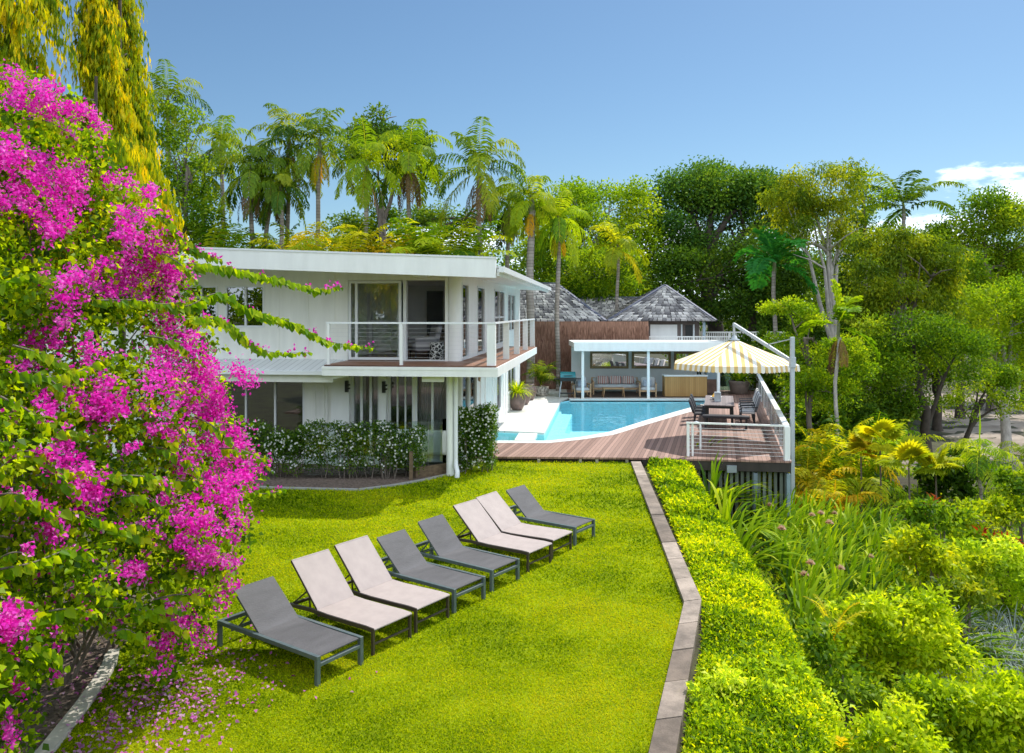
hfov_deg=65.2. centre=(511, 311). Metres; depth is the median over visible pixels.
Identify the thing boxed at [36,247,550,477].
two storey house
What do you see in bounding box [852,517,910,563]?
strap lily
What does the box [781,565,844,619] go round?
strap lily
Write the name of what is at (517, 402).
garden jar
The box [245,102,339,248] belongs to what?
palm tree
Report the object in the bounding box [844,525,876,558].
strap lily
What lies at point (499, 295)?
window
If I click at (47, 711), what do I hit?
bark chips
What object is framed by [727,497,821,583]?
strap lily
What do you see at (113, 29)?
weeping tree
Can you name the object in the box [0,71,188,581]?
weeping tree
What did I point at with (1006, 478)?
shrub
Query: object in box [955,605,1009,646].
silver tuft
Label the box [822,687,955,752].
shrub
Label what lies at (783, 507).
strap lily
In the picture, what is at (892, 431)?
fan palm
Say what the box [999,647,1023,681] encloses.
silver tuft
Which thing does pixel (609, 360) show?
wall mirror
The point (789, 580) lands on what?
strap lily
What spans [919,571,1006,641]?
shrub
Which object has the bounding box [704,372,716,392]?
drinks cabinet
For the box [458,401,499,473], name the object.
flowering hedge
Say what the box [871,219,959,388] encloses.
forest tree
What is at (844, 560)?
strap lily
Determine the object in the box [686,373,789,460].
deck railing
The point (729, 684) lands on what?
shrub
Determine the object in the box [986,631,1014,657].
silver tuft
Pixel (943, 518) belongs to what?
shrub
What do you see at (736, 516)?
strap lily
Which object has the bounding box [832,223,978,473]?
drooping tree
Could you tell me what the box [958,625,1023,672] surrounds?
silver tuft
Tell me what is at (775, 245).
palm tree
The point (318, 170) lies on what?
palm tree
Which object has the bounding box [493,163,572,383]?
palm tree
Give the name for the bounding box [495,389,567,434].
paving
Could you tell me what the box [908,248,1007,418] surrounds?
forest tree
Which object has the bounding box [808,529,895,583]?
strap lily
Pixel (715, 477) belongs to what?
strap lily
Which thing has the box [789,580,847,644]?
strap lily
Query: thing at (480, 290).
window
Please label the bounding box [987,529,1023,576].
shrub
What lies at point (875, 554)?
strap lily
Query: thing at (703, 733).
clipped hedge
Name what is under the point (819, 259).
forest tree
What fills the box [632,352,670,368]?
wall mirror
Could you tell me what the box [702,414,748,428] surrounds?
deck bench
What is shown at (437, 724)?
lawn
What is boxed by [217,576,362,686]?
sun lounger
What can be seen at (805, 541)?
strap lily
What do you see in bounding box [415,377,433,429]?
glass door
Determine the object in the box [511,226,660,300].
shade tree
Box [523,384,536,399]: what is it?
garden jar
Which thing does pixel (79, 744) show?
fallen petals
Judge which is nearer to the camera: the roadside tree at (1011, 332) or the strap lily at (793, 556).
the strap lily at (793, 556)
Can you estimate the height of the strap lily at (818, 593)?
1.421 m
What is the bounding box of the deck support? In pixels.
[485,458,790,521]
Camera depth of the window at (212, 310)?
22.45 m
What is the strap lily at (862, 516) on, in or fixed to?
on the ground at (902, 482)
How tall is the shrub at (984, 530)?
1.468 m
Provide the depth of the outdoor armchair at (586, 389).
38.08 m
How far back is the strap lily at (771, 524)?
19.49 m
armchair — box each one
[408,324,441,358]
[439,324,444,348]
[571,377,591,397]
[639,377,656,396]
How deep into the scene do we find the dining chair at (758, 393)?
29.34 m
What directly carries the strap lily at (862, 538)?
on the ground at (902, 482)
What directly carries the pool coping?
on the pool deck
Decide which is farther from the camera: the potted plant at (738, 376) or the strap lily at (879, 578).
the potted plant at (738, 376)
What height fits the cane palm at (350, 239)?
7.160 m
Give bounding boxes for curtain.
[356,376,377,455]
[419,377,445,429]
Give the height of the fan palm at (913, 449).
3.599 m
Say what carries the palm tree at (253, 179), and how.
on the ground at (902, 482)
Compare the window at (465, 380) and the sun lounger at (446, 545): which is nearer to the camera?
the sun lounger at (446, 545)
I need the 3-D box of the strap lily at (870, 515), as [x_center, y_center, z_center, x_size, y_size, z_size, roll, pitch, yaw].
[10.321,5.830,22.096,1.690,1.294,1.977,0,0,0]
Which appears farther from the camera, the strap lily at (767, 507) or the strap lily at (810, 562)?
the strap lily at (767, 507)
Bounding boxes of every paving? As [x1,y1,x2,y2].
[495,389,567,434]
[515,433,536,439]
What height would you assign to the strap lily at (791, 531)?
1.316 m
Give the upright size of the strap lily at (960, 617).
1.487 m
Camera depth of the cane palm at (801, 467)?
25.56 m
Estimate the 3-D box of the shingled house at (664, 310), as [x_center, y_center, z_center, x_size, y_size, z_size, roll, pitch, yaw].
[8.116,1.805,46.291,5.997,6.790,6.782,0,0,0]
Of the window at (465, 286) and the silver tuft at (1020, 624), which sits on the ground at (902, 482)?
the silver tuft at (1020, 624)
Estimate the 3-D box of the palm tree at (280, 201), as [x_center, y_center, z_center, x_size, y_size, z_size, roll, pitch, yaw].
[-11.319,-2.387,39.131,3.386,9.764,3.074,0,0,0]
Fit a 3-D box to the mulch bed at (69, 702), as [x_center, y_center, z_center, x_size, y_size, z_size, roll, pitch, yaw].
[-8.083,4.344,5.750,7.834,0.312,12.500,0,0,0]
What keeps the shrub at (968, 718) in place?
on the ground at (902, 482)
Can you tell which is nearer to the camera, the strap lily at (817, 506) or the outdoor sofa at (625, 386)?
the strap lily at (817, 506)
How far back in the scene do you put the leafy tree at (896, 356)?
33.49 m
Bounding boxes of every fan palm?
[838,432,878,511]
[855,417,905,518]
[873,433,934,527]
[914,444,963,534]
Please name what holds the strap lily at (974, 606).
on the ground at (902, 482)
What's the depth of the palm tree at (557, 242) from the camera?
40.86 m
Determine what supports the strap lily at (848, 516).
on the ground at (902, 482)
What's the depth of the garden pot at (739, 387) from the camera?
39.11 m
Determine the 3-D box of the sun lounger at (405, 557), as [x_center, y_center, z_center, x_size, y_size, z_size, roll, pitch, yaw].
[-1.342,3.809,11.965,1.860,0.782,0.710,0,0,36]
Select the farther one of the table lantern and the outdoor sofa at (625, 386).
the outdoor sofa at (625, 386)
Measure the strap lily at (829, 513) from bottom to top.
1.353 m
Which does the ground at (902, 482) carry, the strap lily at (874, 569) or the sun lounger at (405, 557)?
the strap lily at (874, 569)
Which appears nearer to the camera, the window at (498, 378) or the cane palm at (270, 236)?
the window at (498, 378)
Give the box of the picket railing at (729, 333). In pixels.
[701,332,784,407]
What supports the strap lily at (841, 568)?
on the ground at (902, 482)
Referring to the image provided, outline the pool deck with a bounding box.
[488,386,791,462]
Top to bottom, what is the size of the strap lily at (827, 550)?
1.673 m
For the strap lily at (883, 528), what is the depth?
19.93 m
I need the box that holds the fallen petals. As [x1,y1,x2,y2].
[4,615,377,752]
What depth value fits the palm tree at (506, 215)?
42.88 m
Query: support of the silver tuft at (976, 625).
on the ground at (902, 482)
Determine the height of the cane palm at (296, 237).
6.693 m
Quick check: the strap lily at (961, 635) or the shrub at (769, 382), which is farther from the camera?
the shrub at (769, 382)
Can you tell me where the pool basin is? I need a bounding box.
[495,401,704,461]
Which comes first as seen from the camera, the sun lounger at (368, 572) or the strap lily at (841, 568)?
the sun lounger at (368, 572)
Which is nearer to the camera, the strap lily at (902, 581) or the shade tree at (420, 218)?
the strap lily at (902, 581)
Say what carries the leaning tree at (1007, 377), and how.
on the ground at (902, 482)
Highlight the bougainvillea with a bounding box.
[0,58,373,752]
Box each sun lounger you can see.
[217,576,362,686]
[290,549,411,655]
[334,535,449,632]
[376,529,485,612]
[415,514,519,591]
[453,499,551,572]
[476,491,571,559]
[506,485,594,545]
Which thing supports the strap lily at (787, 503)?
on the ground at (902, 482)
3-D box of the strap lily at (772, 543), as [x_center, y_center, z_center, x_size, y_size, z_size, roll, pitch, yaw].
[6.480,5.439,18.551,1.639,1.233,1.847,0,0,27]
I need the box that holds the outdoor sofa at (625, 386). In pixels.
[591,377,639,394]
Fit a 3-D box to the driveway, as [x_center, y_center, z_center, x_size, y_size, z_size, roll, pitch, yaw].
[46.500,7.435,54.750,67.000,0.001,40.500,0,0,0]
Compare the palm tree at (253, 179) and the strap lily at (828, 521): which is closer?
the strap lily at (828, 521)
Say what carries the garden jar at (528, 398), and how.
on the paving at (536, 414)
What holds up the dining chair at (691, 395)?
on the pool deck
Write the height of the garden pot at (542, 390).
0.460 m
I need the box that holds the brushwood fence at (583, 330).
[520,319,648,388]
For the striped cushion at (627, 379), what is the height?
0.396 m
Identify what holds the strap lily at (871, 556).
on the ground at (902, 482)
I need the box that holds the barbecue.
[554,372,580,397]
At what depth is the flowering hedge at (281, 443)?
20.11 m
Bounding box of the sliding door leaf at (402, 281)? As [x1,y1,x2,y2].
[397,281,407,358]
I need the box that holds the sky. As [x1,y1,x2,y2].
[2,0,1023,301]
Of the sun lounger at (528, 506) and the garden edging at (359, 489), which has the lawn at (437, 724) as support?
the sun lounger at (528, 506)
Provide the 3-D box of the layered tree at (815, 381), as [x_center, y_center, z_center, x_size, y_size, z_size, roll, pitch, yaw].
[11.720,3.311,30.729,4.780,7.988,2.844,0,0,0]
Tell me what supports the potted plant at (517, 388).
in the garden jar at (517, 402)
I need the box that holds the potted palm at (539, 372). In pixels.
[523,359,561,386]
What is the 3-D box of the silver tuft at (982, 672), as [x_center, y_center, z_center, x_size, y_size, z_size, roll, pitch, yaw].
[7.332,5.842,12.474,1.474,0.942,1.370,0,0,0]
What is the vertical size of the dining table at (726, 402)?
0.745 m
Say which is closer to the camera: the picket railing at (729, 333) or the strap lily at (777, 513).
the strap lily at (777, 513)
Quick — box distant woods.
[230,220,1023,357]
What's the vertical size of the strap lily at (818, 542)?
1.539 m
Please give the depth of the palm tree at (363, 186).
38.52 m
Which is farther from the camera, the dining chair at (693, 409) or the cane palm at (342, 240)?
the cane palm at (342, 240)
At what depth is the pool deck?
24.43 m
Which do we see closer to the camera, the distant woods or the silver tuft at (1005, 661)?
the silver tuft at (1005, 661)
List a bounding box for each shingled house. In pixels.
[520,282,606,320]
[579,297,636,318]
[605,284,716,339]
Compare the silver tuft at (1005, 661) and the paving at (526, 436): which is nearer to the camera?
the silver tuft at (1005, 661)
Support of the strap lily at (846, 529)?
on the ground at (902, 482)
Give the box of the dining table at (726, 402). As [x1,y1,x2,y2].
[704,395,734,426]
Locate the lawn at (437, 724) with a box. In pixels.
[55,461,682,752]
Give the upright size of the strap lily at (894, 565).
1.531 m
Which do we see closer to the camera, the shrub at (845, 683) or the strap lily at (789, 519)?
the shrub at (845, 683)
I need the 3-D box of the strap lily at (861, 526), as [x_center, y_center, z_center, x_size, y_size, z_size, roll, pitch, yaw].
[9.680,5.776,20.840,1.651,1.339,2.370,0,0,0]
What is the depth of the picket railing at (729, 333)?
45.98 m
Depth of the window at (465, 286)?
22.51 m
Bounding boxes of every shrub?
[684,645,856,751]
[727,327,815,418]
[778,394,906,455]
[796,615,902,726]
[813,357,899,440]
[813,395,924,472]
[815,582,984,703]
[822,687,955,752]
[834,727,898,752]
[881,522,1004,596]
[890,656,1023,752]
[891,494,997,560]
[910,444,995,535]
[919,493,950,537]
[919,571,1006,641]
[941,493,1023,542]
[947,532,1023,623]
[972,525,993,536]
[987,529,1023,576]
[991,464,1023,546]
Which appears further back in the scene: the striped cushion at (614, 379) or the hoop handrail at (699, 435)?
the striped cushion at (614, 379)
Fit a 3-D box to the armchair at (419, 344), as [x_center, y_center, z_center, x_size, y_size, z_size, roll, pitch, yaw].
[-2.462,0.836,22.650,0.843,0.988,0.840,0,0,-23]
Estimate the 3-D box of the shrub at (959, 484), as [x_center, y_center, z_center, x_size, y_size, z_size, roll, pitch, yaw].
[13.745,5.709,24.970,2.462,3.231,2.234,0,0,0]
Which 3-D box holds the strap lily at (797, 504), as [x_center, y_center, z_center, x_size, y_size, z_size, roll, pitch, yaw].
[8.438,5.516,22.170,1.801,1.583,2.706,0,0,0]
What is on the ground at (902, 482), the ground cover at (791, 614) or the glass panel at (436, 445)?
the ground cover at (791, 614)
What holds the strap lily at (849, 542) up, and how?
on the ground at (902, 482)
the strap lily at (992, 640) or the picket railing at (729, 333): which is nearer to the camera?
the strap lily at (992, 640)
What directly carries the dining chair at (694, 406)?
on the pool deck
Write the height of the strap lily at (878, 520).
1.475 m
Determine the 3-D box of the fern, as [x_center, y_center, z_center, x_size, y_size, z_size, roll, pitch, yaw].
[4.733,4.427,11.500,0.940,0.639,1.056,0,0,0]
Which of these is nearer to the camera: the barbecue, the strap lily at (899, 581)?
the strap lily at (899, 581)
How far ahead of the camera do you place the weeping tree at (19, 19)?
12.78 m
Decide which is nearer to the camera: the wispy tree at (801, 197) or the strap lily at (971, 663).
the strap lily at (971, 663)
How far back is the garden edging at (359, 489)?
18.97 m
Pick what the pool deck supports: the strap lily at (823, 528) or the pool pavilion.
the pool pavilion
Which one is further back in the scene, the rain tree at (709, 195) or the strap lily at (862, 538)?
the rain tree at (709, 195)
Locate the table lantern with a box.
[714,392,720,401]
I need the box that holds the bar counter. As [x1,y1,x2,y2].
[662,374,707,396]
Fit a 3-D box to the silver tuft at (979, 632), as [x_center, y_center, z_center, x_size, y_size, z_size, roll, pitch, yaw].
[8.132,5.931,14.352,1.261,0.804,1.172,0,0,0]
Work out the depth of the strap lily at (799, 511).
21.57 m
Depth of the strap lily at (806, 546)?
17.62 m
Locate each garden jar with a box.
[510,392,525,409]
[522,387,530,404]
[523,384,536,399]
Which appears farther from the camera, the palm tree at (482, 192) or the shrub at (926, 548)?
the palm tree at (482, 192)
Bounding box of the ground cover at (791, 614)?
[651,456,1023,752]
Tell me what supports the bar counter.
on the pool pavilion
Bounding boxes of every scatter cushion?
[577,380,585,386]
[643,379,651,386]
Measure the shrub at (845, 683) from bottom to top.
1.579 m
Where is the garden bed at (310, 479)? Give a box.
[1,459,454,487]
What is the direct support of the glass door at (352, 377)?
in the two storey house at (388, 304)
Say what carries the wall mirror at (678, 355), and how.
attached to the pool pavilion
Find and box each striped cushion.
[597,376,608,383]
[609,376,620,383]
[622,376,633,383]
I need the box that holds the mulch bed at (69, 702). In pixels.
[0,593,159,752]
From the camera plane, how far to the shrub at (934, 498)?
21.95 m
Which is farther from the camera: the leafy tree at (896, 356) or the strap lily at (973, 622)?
the leafy tree at (896, 356)
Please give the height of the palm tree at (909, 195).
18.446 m
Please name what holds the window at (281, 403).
in the two storey house at (388, 304)
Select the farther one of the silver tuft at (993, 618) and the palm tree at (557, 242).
the palm tree at (557, 242)
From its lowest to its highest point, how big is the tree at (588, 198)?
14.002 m
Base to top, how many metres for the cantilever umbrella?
6.490 m
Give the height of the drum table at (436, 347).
0.480 m
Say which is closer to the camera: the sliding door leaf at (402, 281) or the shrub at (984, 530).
the shrub at (984, 530)
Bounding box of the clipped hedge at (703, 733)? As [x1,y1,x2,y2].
[645,456,852,752]
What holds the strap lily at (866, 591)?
on the ground at (902, 482)
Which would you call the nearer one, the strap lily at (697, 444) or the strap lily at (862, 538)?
the strap lily at (862, 538)
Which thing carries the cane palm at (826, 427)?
on the ground at (902, 482)
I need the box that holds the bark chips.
[1,624,122,748]
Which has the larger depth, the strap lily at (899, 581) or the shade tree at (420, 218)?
the shade tree at (420, 218)
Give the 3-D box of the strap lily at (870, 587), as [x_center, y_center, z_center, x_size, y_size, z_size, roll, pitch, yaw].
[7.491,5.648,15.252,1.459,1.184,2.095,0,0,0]
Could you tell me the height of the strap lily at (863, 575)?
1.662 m
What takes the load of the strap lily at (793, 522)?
on the ground at (902, 482)
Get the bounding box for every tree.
[0,0,173,565]
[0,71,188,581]
[65,0,163,544]
[140,59,213,179]
[147,94,236,245]
[171,144,240,219]
[187,115,255,242]
[200,133,295,248]
[227,145,310,248]
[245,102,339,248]
[249,163,316,249]
[266,107,365,245]
[315,179,545,256]
[325,117,412,247]
[335,101,452,246]
[363,118,452,244]
[426,116,525,255]
[481,176,542,267]
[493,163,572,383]
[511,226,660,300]
[521,190,594,390]
[524,174,672,295]
[588,221,649,312]
[631,154,826,385]
[638,218,824,337]
[732,226,818,398]
[754,156,875,441]
[755,294,882,478]
[778,284,904,398]
[779,254,849,352]
[796,279,880,446]
[818,222,905,395]
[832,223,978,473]
[833,164,899,389]
[838,305,1006,486]
[859,170,966,394]
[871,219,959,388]
[904,310,987,431]
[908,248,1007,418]
[920,181,1023,411]
[929,269,1023,453]
[931,352,1023,444]
[935,406,1023,523]
[958,251,1001,327]
[984,289,1023,401]
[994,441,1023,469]
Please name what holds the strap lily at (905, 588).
on the ground at (902, 482)
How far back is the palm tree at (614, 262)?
45.78 m
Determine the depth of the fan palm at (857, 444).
25.48 m
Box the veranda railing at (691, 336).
[649,336,741,341]
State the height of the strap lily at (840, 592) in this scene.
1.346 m
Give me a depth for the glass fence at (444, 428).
20.95 m
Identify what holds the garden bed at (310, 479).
on the ground at (902, 482)
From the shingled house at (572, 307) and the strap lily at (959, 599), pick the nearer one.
the strap lily at (959, 599)
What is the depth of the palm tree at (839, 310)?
28.94 m
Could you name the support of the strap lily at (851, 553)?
on the ground at (902, 482)
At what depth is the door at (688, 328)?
43.88 m
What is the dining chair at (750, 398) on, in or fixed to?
on the pool deck
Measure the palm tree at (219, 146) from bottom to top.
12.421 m
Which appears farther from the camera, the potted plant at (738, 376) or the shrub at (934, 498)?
the potted plant at (738, 376)
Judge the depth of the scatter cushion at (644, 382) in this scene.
38.43 m
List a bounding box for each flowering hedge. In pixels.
[240,417,427,478]
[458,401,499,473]
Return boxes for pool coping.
[495,398,704,442]
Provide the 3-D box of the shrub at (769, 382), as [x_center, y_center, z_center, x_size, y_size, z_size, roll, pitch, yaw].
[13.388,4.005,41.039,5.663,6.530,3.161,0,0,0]
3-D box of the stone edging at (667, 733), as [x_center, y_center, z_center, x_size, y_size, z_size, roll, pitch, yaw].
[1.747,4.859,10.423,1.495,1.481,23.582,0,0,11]
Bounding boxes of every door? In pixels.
[348,281,401,359]
[351,376,378,458]
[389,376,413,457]
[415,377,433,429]
[427,291,442,334]
[685,325,692,339]
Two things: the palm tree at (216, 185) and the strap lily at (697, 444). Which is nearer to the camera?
the strap lily at (697, 444)
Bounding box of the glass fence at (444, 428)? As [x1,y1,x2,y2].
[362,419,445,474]
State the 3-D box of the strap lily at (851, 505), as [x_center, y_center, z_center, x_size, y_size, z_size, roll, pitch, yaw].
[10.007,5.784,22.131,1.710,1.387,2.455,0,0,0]
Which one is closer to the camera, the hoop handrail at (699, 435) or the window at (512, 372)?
the hoop handrail at (699, 435)
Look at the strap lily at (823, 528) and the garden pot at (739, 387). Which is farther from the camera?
the garden pot at (739, 387)
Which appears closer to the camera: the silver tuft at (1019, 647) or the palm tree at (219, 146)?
the silver tuft at (1019, 647)
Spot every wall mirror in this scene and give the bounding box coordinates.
[590,352,628,368]
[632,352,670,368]
[674,352,697,363]
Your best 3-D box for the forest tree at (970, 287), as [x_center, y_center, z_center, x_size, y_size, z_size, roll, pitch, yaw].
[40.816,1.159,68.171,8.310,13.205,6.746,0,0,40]
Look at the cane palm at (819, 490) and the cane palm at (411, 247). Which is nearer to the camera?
the cane palm at (819, 490)
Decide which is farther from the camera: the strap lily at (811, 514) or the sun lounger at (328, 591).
the strap lily at (811, 514)
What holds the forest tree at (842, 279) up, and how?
on the ground at (902, 482)
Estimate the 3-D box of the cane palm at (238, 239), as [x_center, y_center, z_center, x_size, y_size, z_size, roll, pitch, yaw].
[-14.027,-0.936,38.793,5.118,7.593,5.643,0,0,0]
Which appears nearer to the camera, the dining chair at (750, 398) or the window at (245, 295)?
the window at (245, 295)
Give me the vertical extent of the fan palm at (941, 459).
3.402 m
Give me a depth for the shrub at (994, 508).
19.88 m
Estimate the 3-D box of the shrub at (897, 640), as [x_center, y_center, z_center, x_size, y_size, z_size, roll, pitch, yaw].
[5.892,5.020,12.066,2.664,1.986,1.799,0,0,0]
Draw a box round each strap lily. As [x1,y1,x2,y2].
[685,432,733,483]
[698,451,775,509]
[708,476,794,542]
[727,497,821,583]
[740,485,805,522]
[752,529,814,568]
[754,495,810,537]
[761,498,825,549]
[762,509,810,551]
[762,519,844,575]
[766,514,819,551]
[766,534,858,589]
[769,490,826,531]
[772,492,826,532]
[772,496,826,541]
[774,549,850,597]
[778,495,831,528]
[778,506,840,546]
[779,488,833,525]
[779,564,847,626]
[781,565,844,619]
[782,532,857,582]
[786,484,842,519]
[787,528,828,571]
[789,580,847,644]
[790,519,844,550]
[796,508,846,540]
[797,518,865,567]
[798,563,857,612]
[800,530,887,585]
[800,550,868,601]
[801,482,856,519]
[802,492,843,527]
[804,492,835,524]
[806,551,857,589]
[807,516,862,553]
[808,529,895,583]
[809,491,869,533]
[809,531,858,570]
[810,502,854,536]
[810,516,883,561]
[817,507,859,541]
[819,558,897,605]
[821,563,885,630]
[828,496,888,535]
[830,514,877,556]
[831,508,869,539]
[832,497,892,531]
[832,531,888,565]
[834,509,888,548]
[834,549,899,602]
[837,531,891,565]
[837,543,910,597]
[838,508,893,545]
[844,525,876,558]
[845,549,904,585]
[845,552,896,602]
[850,516,888,551]
[851,572,904,606]
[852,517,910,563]
[856,489,912,528]
[856,504,894,533]
[857,579,903,613]
[860,504,907,528]
[860,547,913,579]
[863,529,926,579]
[864,542,896,571]
[866,526,902,578]
[867,551,917,595]
[869,512,909,550]
[870,504,897,532]
[871,515,902,539]
[873,555,918,593]
[877,503,940,538]
[879,522,913,538]
[884,558,977,606]
[884,578,963,618]
[886,562,949,595]
[886,588,989,650]
[899,556,928,584]
[904,566,992,623]
[906,566,995,635]
[914,647,1000,679]
[929,584,1023,663]
[933,594,1022,672]
[936,580,997,620]
[936,587,1002,633]
[942,601,1001,652]
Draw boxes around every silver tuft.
[941,663,1006,685]
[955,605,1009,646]
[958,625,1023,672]
[960,610,989,643]
[960,622,994,651]
[967,619,1005,647]
[972,606,1020,640]
[973,617,1017,647]
[982,611,1023,648]
[984,601,1023,649]
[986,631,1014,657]
[986,647,1023,674]
[988,628,1023,663]
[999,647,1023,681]
[1002,645,1022,667]
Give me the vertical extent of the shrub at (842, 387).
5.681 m
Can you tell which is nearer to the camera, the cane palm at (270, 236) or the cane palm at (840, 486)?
the cane palm at (840, 486)
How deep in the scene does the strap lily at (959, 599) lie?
16.23 m
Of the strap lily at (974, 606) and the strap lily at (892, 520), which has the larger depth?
the strap lily at (892, 520)
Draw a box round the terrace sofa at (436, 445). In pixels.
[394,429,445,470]
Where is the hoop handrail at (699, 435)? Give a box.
[691,421,700,448]
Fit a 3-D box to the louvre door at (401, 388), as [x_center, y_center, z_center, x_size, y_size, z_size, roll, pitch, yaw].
[-3.010,2.840,21.832,0.680,2.380,0.090,0,0,7]
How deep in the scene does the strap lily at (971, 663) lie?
12.81 m
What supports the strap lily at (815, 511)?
on the ground at (902, 482)
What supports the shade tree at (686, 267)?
on the ground at (902, 482)
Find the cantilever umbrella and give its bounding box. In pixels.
[674,323,799,501]
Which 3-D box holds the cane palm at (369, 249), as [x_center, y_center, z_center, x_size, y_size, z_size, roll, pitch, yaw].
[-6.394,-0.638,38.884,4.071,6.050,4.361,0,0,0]
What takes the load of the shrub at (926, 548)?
on the ground at (902, 482)
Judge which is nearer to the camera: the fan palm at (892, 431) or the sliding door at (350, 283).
the sliding door at (350, 283)
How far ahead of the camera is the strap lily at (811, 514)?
20.60 m
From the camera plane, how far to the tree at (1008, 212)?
59.45 m
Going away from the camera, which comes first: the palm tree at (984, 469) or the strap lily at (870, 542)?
the strap lily at (870, 542)
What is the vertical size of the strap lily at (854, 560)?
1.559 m
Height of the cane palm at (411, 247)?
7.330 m
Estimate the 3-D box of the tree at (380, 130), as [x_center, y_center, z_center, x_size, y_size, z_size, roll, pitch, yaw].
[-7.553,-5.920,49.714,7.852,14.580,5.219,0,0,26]
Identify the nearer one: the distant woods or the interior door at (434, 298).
the interior door at (434, 298)
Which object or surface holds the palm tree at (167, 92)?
on the ground at (902, 482)
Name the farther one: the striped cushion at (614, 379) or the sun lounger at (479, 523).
the striped cushion at (614, 379)
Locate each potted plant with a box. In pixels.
[509,379,532,399]
[725,372,755,384]
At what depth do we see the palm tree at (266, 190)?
39.18 m
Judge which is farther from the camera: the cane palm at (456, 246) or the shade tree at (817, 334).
the shade tree at (817, 334)
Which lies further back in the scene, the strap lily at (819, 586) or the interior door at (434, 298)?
the interior door at (434, 298)
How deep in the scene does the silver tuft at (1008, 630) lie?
14.71 m
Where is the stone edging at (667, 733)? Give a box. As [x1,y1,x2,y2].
[631,461,700,752]
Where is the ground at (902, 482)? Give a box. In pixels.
[0,318,1023,752]
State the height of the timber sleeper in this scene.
0.820 m
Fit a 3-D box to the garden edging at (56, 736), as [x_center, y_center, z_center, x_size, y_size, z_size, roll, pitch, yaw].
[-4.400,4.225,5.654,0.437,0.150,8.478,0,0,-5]
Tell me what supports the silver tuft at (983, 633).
on the ground at (902, 482)
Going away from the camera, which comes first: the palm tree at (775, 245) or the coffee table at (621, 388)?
the coffee table at (621, 388)
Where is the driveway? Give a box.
[882,393,1023,475]
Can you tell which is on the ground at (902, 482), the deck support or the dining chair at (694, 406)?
the deck support
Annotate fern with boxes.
[803,593,870,641]
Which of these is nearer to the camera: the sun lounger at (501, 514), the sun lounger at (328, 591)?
the sun lounger at (328, 591)
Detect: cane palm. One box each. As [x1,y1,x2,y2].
[183,210,279,248]
[228,221,312,249]
[248,221,342,251]
[284,217,415,251]
[291,227,367,250]
[347,235,415,253]
[350,207,490,256]
[353,229,447,254]
[396,206,517,257]
[744,433,870,503]
[786,417,905,513]
[795,411,908,504]
[795,468,886,515]
[795,477,844,511]
[828,410,945,485]
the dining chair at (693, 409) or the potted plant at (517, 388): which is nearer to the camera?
the dining chair at (693, 409)
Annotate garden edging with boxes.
[34,648,118,752]
[235,459,482,490]
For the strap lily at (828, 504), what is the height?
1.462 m
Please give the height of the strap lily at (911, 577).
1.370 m
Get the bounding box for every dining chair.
[688,399,704,421]
[689,396,704,420]
[690,394,704,415]
[738,388,758,414]
[738,390,758,419]
[739,392,759,422]
[740,394,760,423]
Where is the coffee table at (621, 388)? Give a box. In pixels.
[602,387,624,396]
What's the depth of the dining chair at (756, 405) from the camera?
28.51 m
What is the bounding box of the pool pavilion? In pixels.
[569,340,724,398]
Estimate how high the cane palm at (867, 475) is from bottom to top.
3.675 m
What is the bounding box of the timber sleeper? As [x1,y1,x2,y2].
[409,451,445,479]
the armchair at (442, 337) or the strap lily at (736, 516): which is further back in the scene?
the armchair at (442, 337)
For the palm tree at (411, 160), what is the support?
on the ground at (902, 482)
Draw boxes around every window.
[185,286,217,326]
[217,381,303,457]
[225,286,263,326]
[462,282,468,359]
[462,377,468,457]
[469,377,476,408]
[477,286,484,354]
[494,289,504,345]
[497,376,500,411]
[508,293,515,331]
[508,366,515,393]
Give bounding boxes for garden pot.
[535,386,548,395]
[728,380,749,394]
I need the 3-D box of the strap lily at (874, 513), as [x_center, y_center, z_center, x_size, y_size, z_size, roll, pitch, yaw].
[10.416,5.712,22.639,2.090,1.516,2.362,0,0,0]
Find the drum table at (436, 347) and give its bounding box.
[429,342,443,359]
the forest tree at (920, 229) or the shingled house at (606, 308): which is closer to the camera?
the shingled house at (606, 308)
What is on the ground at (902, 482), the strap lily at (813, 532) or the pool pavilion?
the strap lily at (813, 532)
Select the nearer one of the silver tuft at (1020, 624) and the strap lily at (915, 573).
the silver tuft at (1020, 624)
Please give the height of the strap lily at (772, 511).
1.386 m
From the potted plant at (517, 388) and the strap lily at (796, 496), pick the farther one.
the potted plant at (517, 388)
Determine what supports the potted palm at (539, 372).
in the garden pot at (542, 390)
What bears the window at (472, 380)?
in the two storey house at (388, 304)
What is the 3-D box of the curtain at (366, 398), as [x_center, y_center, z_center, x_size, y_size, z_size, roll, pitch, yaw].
[-3.997,2.850,22.220,0.670,2.300,0.095,0,0,7]
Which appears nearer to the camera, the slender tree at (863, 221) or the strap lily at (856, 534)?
the strap lily at (856, 534)
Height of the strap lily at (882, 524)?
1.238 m
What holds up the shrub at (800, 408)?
on the ground at (902, 482)
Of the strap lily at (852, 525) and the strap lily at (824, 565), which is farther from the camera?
the strap lily at (852, 525)
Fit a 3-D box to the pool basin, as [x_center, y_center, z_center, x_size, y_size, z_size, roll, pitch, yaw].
[2.844,4.830,31.862,5.952,1.440,15.248,0,0,32]

